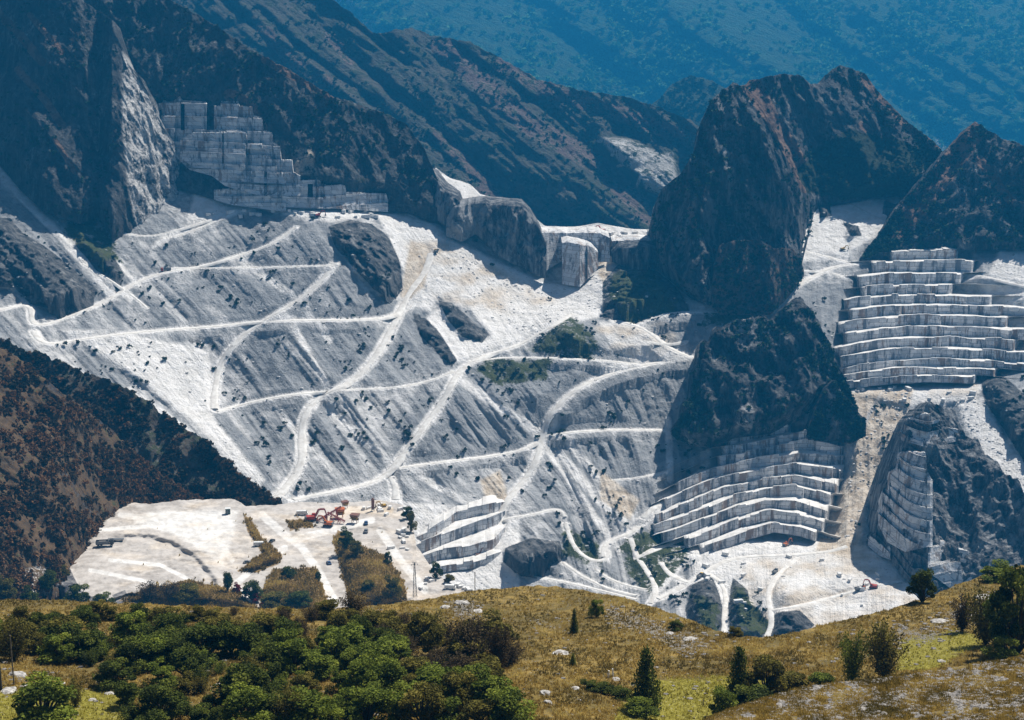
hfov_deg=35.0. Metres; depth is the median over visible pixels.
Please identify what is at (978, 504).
quarry cliff
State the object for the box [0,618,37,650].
shrub
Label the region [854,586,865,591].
dump truck
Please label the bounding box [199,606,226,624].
shrub
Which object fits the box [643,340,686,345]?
road
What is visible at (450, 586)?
parked van
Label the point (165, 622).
shrub
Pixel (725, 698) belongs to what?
shrub
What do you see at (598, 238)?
quarry face
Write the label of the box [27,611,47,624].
shrub
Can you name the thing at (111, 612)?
shrub
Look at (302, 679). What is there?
shrub
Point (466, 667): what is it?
shrub
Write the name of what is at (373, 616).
shrub
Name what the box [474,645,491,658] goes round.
shrub
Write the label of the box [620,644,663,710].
conifer
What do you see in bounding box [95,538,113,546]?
dump truck
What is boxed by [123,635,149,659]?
shrub
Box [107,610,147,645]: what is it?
shrub
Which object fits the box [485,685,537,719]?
shrub
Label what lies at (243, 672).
shrub
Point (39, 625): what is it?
shrub
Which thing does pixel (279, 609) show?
shrub
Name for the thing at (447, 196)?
marble cliff
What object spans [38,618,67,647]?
shrub
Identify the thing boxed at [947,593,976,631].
shrub
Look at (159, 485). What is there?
hillside woodland
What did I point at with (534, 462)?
road
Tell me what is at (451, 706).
shrub
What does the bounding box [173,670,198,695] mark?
shrub
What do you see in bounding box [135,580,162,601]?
shrub
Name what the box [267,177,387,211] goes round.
quarry face
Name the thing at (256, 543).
parked van
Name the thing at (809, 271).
road
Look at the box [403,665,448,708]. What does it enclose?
shrub
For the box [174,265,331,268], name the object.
road
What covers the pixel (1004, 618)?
shrub
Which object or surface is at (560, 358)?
road
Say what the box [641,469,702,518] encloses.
road
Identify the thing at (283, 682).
shrub
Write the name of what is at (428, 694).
shrub
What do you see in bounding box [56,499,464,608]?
quarry floor
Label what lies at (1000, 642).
shrub
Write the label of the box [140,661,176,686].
shrub
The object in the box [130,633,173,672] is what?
shrub
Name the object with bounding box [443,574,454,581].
shrub
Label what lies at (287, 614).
shrub
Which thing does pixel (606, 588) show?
road
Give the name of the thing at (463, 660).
shrub
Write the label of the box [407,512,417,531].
shrub
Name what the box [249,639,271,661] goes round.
shrub
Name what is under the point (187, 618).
shrub
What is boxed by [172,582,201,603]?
shrub
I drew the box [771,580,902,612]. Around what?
road
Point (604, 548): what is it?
road
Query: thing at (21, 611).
shrub
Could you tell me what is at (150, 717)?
shrub
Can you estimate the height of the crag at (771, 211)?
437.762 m
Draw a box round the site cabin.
[225,507,230,514]
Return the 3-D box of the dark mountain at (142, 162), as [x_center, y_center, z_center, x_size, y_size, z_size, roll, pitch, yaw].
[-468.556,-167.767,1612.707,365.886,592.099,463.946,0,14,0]
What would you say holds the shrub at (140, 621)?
on the grass hill at (552, 605)
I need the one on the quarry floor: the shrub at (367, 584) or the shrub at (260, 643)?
the shrub at (367, 584)
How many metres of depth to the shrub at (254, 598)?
743.84 m
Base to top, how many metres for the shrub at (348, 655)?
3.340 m
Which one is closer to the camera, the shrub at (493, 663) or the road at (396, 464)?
the shrub at (493, 663)
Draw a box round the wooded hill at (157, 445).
[0,340,281,505]
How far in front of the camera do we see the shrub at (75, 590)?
744.54 m
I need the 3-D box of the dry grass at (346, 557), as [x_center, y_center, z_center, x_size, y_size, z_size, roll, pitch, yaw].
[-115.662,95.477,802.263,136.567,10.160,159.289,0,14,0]
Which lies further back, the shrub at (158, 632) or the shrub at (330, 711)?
the shrub at (158, 632)
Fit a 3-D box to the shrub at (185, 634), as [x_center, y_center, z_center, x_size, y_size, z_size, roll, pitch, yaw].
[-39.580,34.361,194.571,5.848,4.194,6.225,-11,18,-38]
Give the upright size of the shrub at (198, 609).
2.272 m
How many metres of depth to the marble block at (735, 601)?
1095.20 m
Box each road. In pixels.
[0,227,295,325]
[31,305,411,343]
[82,263,147,307]
[124,219,212,235]
[173,206,240,236]
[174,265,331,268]
[210,262,336,409]
[215,391,326,411]
[273,253,433,497]
[291,313,574,500]
[338,370,454,390]
[388,475,399,499]
[399,441,538,467]
[474,357,636,363]
[499,361,663,524]
[503,509,565,521]
[535,576,637,599]
[547,429,670,435]
[561,562,635,597]
[563,523,609,561]
[594,568,646,589]
[600,525,642,557]
[613,471,667,480]
[614,320,688,356]
[628,538,658,603]
[633,539,682,559]
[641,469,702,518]
[642,545,684,553]
[643,263,862,321]
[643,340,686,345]
[656,545,847,599]
[658,562,687,582]
[709,573,727,631]
[765,557,798,635]
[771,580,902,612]
[804,270,846,277]
[805,251,846,262]
[848,203,885,220]
[967,273,1023,287]
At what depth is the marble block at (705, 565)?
1165.33 m
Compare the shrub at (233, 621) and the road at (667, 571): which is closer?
the shrub at (233, 621)
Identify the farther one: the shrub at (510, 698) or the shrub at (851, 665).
the shrub at (851, 665)
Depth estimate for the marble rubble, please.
1290.67 m
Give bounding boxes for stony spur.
[746,656,1022,719]
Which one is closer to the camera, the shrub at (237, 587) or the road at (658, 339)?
the shrub at (237, 587)
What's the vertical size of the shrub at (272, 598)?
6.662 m
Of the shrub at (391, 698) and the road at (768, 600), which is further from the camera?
the road at (768, 600)
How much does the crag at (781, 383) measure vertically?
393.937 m
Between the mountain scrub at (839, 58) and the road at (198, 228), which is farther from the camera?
the mountain scrub at (839, 58)
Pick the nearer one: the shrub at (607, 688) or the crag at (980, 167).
the shrub at (607, 688)
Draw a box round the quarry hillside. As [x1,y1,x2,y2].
[0,166,1023,637]
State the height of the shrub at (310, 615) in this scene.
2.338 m
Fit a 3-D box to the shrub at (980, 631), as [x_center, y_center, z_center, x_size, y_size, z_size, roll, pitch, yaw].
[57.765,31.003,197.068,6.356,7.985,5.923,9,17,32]
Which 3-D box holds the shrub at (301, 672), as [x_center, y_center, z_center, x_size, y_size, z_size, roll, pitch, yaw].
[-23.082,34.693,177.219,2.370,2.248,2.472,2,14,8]
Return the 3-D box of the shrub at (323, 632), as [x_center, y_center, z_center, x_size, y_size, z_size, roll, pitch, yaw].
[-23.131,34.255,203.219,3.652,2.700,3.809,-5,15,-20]
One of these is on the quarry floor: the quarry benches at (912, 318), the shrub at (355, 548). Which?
the shrub at (355, 548)
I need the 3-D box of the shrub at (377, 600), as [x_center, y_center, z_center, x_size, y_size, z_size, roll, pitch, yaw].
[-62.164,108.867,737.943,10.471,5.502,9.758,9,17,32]
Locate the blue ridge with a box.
[83,0,698,229]
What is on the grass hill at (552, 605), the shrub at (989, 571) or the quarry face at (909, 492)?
the shrub at (989, 571)
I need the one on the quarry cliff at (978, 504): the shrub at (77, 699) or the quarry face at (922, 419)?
the quarry face at (922, 419)
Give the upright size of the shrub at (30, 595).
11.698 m
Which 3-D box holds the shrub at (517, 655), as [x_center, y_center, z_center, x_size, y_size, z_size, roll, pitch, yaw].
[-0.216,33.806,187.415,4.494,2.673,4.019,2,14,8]
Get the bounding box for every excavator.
[304,508,327,521]
[314,210,325,216]
[316,515,333,526]
[782,537,792,546]
[862,579,877,588]
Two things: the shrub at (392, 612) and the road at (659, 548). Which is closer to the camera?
the shrub at (392, 612)
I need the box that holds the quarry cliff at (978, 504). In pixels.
[867,401,1023,596]
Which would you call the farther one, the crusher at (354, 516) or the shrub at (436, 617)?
the crusher at (354, 516)
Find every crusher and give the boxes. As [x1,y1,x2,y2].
[335,507,344,518]
[341,500,348,507]
[349,513,359,523]
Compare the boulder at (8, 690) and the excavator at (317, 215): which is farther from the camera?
the excavator at (317, 215)
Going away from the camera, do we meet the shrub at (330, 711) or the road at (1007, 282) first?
the shrub at (330, 711)
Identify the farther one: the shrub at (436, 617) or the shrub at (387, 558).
the shrub at (387, 558)
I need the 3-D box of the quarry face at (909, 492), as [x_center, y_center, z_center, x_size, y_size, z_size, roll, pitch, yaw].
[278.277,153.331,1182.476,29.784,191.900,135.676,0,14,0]
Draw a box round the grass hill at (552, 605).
[0,565,1023,719]
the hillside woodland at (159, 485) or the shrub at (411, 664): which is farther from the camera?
the hillside woodland at (159, 485)
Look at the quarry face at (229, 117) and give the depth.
1460.34 m
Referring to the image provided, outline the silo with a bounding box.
[371,498,374,510]
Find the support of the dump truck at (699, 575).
on the road at (693, 579)
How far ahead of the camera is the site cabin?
862.64 m
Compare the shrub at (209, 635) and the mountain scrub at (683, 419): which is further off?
the mountain scrub at (683, 419)
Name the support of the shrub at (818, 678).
on the grass hill at (552, 605)
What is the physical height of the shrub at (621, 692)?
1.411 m
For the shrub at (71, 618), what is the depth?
200.34 m
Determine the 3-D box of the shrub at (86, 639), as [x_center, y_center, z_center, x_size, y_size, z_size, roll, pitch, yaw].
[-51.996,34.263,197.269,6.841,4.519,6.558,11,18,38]
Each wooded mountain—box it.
[335,0,1023,151]
[652,76,723,126]
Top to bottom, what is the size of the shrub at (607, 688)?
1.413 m
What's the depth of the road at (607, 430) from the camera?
1283.80 m
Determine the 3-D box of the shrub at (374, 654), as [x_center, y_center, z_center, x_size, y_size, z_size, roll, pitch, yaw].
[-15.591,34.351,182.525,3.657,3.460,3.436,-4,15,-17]
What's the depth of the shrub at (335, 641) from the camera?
188.40 m
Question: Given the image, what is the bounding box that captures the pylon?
[411,562,417,596]
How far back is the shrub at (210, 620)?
207.56 m
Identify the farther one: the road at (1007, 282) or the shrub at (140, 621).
the road at (1007, 282)
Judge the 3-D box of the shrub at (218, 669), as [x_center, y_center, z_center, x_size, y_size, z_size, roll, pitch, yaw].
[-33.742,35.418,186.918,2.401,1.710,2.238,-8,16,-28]
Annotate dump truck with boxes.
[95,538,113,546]
[696,572,702,578]
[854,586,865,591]
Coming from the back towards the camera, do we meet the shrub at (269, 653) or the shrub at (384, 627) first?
the shrub at (384, 627)
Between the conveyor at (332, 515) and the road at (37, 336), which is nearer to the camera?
the conveyor at (332, 515)
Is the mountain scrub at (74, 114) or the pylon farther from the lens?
the mountain scrub at (74, 114)
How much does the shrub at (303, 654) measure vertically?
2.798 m
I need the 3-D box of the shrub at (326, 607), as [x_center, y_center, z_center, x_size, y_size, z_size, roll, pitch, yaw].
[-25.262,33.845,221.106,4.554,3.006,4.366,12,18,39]
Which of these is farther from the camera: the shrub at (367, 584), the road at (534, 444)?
the road at (534, 444)
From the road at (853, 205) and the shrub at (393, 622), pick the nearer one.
the shrub at (393, 622)
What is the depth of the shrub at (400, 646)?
190.18 m
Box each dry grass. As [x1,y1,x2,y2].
[121,502,407,608]
[702,654,1023,719]
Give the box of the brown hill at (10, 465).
[0,348,190,599]
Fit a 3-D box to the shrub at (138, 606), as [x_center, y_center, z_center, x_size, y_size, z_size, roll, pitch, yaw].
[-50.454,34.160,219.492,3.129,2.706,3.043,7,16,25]
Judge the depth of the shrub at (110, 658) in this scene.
190.37 m
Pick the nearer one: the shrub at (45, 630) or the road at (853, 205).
the shrub at (45, 630)
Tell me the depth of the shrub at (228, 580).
752.11 m
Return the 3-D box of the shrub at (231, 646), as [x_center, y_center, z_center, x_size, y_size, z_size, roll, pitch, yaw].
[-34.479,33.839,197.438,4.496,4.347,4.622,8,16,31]
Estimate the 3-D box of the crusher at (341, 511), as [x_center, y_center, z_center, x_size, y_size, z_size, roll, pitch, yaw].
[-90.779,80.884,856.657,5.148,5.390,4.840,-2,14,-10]
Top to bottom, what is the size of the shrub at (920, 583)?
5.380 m
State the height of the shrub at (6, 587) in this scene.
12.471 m
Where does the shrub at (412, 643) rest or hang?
on the grass hill at (552, 605)
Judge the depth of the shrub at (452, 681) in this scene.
161.92 m
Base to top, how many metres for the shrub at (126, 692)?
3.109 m
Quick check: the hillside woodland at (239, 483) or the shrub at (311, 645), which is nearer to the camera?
the shrub at (311, 645)
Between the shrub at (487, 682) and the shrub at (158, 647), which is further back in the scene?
the shrub at (158, 647)
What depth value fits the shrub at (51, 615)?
208.76 m
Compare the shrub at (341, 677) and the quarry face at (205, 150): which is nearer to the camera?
the shrub at (341, 677)
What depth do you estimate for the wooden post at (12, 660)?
180.98 m
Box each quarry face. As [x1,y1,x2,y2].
[157,96,300,195]
[180,130,286,183]
[214,183,285,211]
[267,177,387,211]
[541,226,609,270]
[561,236,597,286]
[611,234,650,247]
[866,535,889,559]
[875,451,932,551]
[898,412,957,446]
[928,540,971,587]
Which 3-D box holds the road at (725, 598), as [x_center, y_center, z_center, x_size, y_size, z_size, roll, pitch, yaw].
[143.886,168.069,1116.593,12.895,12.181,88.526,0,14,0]
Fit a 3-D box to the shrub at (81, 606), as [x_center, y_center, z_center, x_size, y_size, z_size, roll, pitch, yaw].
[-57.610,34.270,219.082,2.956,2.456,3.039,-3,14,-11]
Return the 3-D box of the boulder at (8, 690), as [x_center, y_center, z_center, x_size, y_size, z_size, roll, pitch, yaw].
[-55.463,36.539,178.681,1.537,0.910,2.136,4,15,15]
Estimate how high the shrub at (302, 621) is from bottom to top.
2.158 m
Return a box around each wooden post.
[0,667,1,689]
[9,635,14,684]
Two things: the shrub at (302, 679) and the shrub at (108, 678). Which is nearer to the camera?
the shrub at (302, 679)
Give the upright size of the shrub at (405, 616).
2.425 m
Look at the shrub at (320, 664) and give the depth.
180.86 m
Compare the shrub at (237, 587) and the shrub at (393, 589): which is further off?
the shrub at (237, 587)
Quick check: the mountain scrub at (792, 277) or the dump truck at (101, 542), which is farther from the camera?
the mountain scrub at (792, 277)
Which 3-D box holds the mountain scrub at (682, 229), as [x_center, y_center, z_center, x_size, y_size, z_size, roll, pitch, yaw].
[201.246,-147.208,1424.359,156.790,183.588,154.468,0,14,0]
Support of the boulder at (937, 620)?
on the grass hill at (552, 605)
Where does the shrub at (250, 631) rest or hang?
on the grass hill at (552, 605)
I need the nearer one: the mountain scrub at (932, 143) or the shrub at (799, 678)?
the shrub at (799, 678)
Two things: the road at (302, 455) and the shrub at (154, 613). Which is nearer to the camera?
the shrub at (154, 613)
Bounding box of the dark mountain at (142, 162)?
[0,0,180,239]
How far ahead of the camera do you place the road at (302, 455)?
1278.13 m
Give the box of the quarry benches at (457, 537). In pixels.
[416,495,506,571]
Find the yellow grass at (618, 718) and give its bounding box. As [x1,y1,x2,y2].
[0,628,982,719]
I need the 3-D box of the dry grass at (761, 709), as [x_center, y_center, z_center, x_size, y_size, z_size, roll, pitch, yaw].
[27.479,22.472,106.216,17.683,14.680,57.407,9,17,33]
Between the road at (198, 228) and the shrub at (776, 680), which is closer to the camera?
the shrub at (776, 680)
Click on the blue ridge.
(647, 166)
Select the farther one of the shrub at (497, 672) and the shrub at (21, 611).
the shrub at (21, 611)
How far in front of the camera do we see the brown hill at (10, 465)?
816.08 m
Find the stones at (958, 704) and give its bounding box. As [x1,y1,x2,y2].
[715,655,1023,719]
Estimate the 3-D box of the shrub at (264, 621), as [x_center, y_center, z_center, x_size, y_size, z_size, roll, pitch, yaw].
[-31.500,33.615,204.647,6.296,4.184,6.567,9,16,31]
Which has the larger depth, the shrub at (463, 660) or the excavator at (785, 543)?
the excavator at (785, 543)
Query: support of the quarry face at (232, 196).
on the quarry hillside
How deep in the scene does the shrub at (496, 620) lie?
199.91 m
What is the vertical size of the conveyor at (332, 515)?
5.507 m
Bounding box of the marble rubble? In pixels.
[5,192,1023,618]
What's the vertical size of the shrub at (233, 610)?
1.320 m
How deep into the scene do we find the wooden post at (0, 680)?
178.96 m
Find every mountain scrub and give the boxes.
[0,1,119,238]
[95,0,439,200]
[181,0,689,227]
[343,0,1023,147]
[650,85,813,304]
[659,75,718,119]
[671,302,856,446]
[712,239,803,315]
[748,67,941,215]
[807,380,866,442]
[862,124,1023,258]
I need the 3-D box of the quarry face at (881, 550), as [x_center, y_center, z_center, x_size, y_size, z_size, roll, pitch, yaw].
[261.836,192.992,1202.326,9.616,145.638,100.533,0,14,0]
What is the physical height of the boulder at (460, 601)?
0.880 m
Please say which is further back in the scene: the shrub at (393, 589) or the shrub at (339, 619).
the shrub at (393, 589)
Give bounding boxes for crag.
[648,82,813,306]
[670,297,857,447]
[711,239,803,314]
[741,65,939,211]
[805,380,865,443]
[861,122,1023,259]
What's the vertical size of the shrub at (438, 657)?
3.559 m
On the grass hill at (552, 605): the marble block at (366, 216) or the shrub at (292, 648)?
the shrub at (292, 648)
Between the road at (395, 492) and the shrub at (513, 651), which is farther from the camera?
the road at (395, 492)
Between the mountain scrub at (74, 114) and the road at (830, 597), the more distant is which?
the mountain scrub at (74, 114)
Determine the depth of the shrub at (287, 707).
156.48 m
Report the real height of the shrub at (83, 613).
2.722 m
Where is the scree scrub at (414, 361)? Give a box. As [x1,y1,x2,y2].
[0,221,1017,619]
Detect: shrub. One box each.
[0,574,17,598]
[0,612,31,659]
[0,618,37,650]
[10,605,29,621]
[11,671,78,719]
[20,585,39,599]
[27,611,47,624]
[27,632,46,654]
[28,620,50,641]
[35,632,76,664]
[38,569,58,589]
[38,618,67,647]
[41,612,64,625]
[47,615,85,645]
[53,621,107,664]
[60,564,70,576]
[62,583,90,601]
[63,675,84,706]
[69,605,95,624]
[76,604,91,621]
[81,647,98,666]
[85,622,109,645]
[87,613,101,625]
[88,599,108,616]
[92,591,116,602]
[92,657,136,691]
[93,640,113,659]
[100,604,117,620]
[101,650,121,670]
[104,635,118,647]
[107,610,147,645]
[113,680,141,706]
[114,636,154,675]
[115,701,144,719]
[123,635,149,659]
[129,602,150,619]
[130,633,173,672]
[131,678,187,719]
[133,615,146,623]
[134,679,181,715]
[134,708,162,719]
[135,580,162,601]
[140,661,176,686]
[141,624,169,634]
[148,606,163,622]
[149,628,172,651]
[151,612,189,635]
[159,580,185,599]
[160,633,195,663]
[162,606,181,622]
[164,626,209,664]
[167,645,213,677]
[171,695,192,714]
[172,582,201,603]
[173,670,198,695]
[176,700,211,719]
[180,610,191,623]
[188,612,200,622]
[188,621,228,661]
[190,675,210,693]
[191,604,204,617]
[192,664,213,681]
[195,649,212,667]
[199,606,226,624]
[200,615,225,625]
[200,693,218,710]
[208,705,223,719]
[210,661,276,705]
[211,659,227,674]
[216,620,244,654]
[218,613,244,626]
[221,681,276,719]
[223,571,233,590]
[228,606,239,614]
[228,622,272,654]
[233,582,241,592]
[237,651,270,675]
[238,650,251,663]
[241,579,263,598]
[246,681,281,715]
[248,611,276,639]
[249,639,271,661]
[250,690,284,719]
[251,592,259,602]
[251,641,284,674]
[259,591,292,606]
[264,661,288,684]
[267,628,298,643]
[269,681,310,719]
[271,636,315,672]
[273,616,303,641]
[274,674,291,693]
[275,605,293,619]
[276,605,292,615]
[276,684,330,719]
[280,566,296,576]
[283,590,312,605]
[288,671,321,694]
[290,670,309,688]
[291,649,320,669]
[295,635,317,649]
[299,605,319,620]
[300,618,308,634]
[300,624,312,636]
[305,652,338,680]
[313,625,338,641]
[314,598,344,618]
[314,631,351,661]
[315,571,321,579]
[315,703,344,719]
[318,622,370,648]
[322,694,348,719]
[324,666,351,693]
[326,610,348,627]
[336,642,369,671]
[337,526,354,548]
[338,590,372,611]
[338,687,357,707]
[340,686,393,719]
[341,656,388,689]
[344,608,360,619]
[346,614,375,637]
[349,540,364,555]
[354,637,398,665]
[359,649,381,667]
[360,579,375,589]
[362,608,387,630]
[362,681,380,709]
[366,593,384,604]
[369,626,395,641]
[370,654,407,692]
[373,622,398,634]
[377,616,408,636]
[377,689,414,719]
[378,633,412,660]
[381,574,401,596]
[382,609,400,618]
[383,552,392,564]
[388,656,429,679]
[394,680,452,719]
[396,612,411,627]
[399,635,420,655]
[401,506,413,518]
[402,673,416,690]
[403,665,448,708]
[404,608,448,637]
[404,610,435,644]
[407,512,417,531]
[416,648,459,668]
[417,652,433,661]
[420,622,449,655]
[421,661,462,687]
[427,646,449,660]
[428,695,464,719]
[429,561,443,578]
[435,620,455,638]
[437,671,475,712]
[440,639,479,666]
[442,611,496,660]
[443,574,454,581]
[443,629,453,651]
[445,649,480,671]
[452,665,473,686]
[456,698,501,719]
[462,667,505,692]
[466,663,513,702]
[469,655,506,678]
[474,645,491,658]
[476,608,520,650]
[481,624,513,668]
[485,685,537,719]
[488,700,518,719]
[502,636,521,666]
[511,641,529,662]
[580,678,599,692]
[587,599,603,616]
[594,680,615,694]
[612,685,630,701]
[624,696,660,719]
[668,619,683,631]
[708,685,738,714]
[728,626,743,636]
[733,683,773,703]
[741,654,794,694]
[772,671,809,692]
[807,671,835,684]
[834,623,869,680]
[860,616,912,675]
[905,568,937,601]
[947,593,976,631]
[963,582,1011,646]
[979,559,1009,583]
[980,634,1019,659]
[982,564,1023,653]
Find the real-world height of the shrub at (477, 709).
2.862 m
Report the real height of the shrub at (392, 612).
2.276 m
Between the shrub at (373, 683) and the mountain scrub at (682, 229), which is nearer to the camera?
the shrub at (373, 683)
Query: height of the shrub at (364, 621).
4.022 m
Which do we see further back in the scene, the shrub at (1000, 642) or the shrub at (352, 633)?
the shrub at (352, 633)
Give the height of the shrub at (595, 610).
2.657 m
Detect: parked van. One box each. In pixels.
[253,541,263,546]
[444,584,455,589]
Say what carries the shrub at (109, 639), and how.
on the grass hill at (552, 605)
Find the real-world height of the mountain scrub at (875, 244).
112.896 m
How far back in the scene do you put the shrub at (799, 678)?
177.07 m
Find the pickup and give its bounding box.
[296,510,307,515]
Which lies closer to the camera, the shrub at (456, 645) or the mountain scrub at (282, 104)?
the shrub at (456, 645)
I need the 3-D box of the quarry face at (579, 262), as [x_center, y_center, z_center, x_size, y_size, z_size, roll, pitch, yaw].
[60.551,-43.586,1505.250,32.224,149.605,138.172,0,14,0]
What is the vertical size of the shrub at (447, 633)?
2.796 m
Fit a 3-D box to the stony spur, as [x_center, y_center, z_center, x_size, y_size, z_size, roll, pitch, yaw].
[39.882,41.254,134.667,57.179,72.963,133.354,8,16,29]
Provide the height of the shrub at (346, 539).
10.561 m
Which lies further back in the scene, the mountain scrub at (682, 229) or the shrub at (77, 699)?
the mountain scrub at (682, 229)
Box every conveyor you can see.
[318,506,341,520]
[327,512,344,523]
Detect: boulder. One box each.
[0,686,16,693]
[8,671,26,677]
[454,600,470,604]
[539,690,549,695]
[553,650,568,654]
[683,636,697,640]
[930,618,947,622]
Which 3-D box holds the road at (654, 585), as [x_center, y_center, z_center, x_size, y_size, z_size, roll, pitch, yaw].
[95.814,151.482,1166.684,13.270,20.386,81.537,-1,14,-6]
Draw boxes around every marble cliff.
[432,169,462,226]
[446,196,545,278]
[610,240,658,269]
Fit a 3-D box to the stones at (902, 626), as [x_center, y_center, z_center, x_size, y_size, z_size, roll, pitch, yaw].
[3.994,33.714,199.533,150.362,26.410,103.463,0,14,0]
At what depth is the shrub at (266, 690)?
163.67 m
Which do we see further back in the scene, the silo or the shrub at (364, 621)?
the silo
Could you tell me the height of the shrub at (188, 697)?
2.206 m
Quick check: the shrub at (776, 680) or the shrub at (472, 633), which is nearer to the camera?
the shrub at (776, 680)
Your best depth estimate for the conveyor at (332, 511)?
851.38 m
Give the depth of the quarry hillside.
1301.30 m
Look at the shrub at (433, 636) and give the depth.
196.03 m
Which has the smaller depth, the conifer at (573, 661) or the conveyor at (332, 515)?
the conifer at (573, 661)
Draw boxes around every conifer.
[568,608,578,633]
[569,653,575,665]
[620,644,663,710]
[724,646,751,705]
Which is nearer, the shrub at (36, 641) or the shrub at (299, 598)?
the shrub at (36, 641)
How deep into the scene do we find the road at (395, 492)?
1208.24 m
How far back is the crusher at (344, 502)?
871.10 m
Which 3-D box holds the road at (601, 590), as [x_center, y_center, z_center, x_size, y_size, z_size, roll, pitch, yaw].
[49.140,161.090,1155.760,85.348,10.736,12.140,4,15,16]
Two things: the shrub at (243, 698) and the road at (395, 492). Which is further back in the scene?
the road at (395, 492)
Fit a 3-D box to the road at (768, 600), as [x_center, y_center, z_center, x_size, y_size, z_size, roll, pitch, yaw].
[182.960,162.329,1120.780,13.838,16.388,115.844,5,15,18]
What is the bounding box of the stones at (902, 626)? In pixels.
[2,583,1021,716]
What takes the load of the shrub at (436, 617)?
on the grass hill at (552, 605)
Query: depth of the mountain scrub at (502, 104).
2156.21 m
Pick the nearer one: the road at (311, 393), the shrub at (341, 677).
the shrub at (341, 677)
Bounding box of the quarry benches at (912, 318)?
[834,247,1023,387]
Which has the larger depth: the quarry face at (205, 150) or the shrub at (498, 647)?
the quarry face at (205, 150)
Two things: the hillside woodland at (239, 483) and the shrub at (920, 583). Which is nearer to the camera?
the shrub at (920, 583)
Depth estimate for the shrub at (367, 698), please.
159.50 m
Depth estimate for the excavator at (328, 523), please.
841.58 m
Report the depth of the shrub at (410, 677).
175.75 m
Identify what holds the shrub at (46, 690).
on the grass hill at (552, 605)
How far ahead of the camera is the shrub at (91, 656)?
193.54 m
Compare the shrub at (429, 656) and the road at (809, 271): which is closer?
the shrub at (429, 656)
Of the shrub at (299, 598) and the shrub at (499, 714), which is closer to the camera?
the shrub at (499, 714)
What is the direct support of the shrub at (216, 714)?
on the grass hill at (552, 605)
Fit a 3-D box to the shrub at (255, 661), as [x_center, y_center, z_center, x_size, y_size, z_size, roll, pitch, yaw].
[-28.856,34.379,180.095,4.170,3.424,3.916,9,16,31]
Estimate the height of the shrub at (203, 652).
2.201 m
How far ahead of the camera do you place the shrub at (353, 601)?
226.03 m
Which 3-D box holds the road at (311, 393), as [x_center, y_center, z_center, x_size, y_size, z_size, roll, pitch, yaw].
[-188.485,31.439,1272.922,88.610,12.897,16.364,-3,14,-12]
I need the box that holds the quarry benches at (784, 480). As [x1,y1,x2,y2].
[652,425,844,553]
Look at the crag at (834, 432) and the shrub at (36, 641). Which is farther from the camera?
the crag at (834, 432)
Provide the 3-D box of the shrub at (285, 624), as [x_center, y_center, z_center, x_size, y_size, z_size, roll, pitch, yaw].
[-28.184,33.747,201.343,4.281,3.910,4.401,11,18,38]
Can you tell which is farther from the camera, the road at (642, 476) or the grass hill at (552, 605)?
the road at (642, 476)
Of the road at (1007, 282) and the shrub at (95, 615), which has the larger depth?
the road at (1007, 282)
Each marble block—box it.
[361,214,369,217]
[702,563,709,567]
[733,599,742,603]
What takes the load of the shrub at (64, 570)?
on the quarry floor
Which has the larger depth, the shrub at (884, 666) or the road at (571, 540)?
the road at (571, 540)
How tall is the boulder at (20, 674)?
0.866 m
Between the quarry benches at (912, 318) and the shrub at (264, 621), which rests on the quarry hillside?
the quarry benches at (912, 318)
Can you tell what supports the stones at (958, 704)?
on the stony spur
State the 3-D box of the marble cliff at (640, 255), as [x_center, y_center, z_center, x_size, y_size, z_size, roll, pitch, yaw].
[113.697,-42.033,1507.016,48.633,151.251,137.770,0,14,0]
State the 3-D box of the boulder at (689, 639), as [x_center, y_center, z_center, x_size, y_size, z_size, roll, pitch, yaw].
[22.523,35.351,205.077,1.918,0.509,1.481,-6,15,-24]
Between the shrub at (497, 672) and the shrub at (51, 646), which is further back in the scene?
the shrub at (51, 646)
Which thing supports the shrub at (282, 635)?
on the grass hill at (552, 605)
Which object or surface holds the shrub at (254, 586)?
on the quarry floor
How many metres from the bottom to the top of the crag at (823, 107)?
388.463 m
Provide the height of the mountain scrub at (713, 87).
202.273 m
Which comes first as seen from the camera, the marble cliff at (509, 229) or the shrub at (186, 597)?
the shrub at (186, 597)
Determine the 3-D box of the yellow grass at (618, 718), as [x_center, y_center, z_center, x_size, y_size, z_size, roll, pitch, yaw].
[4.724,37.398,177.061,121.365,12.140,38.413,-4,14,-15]
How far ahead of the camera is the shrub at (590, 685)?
176.73 m
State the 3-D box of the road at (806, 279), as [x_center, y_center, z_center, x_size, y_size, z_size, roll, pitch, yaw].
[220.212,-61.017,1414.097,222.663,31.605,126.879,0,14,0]
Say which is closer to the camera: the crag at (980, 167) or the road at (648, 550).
the road at (648, 550)
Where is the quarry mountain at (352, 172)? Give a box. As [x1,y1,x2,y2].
[84,0,437,221]
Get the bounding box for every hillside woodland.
[0,338,281,505]
[0,351,203,599]
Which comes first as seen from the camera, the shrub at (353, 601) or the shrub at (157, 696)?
the shrub at (157, 696)
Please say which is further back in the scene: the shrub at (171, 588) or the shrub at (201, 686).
the shrub at (171, 588)
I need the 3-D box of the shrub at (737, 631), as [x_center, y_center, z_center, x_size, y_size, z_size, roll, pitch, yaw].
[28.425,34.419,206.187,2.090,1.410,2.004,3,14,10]
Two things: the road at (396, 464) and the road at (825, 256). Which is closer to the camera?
the road at (396, 464)
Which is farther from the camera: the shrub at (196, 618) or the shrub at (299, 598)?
the shrub at (299, 598)
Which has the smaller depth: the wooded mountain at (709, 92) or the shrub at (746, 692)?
the shrub at (746, 692)

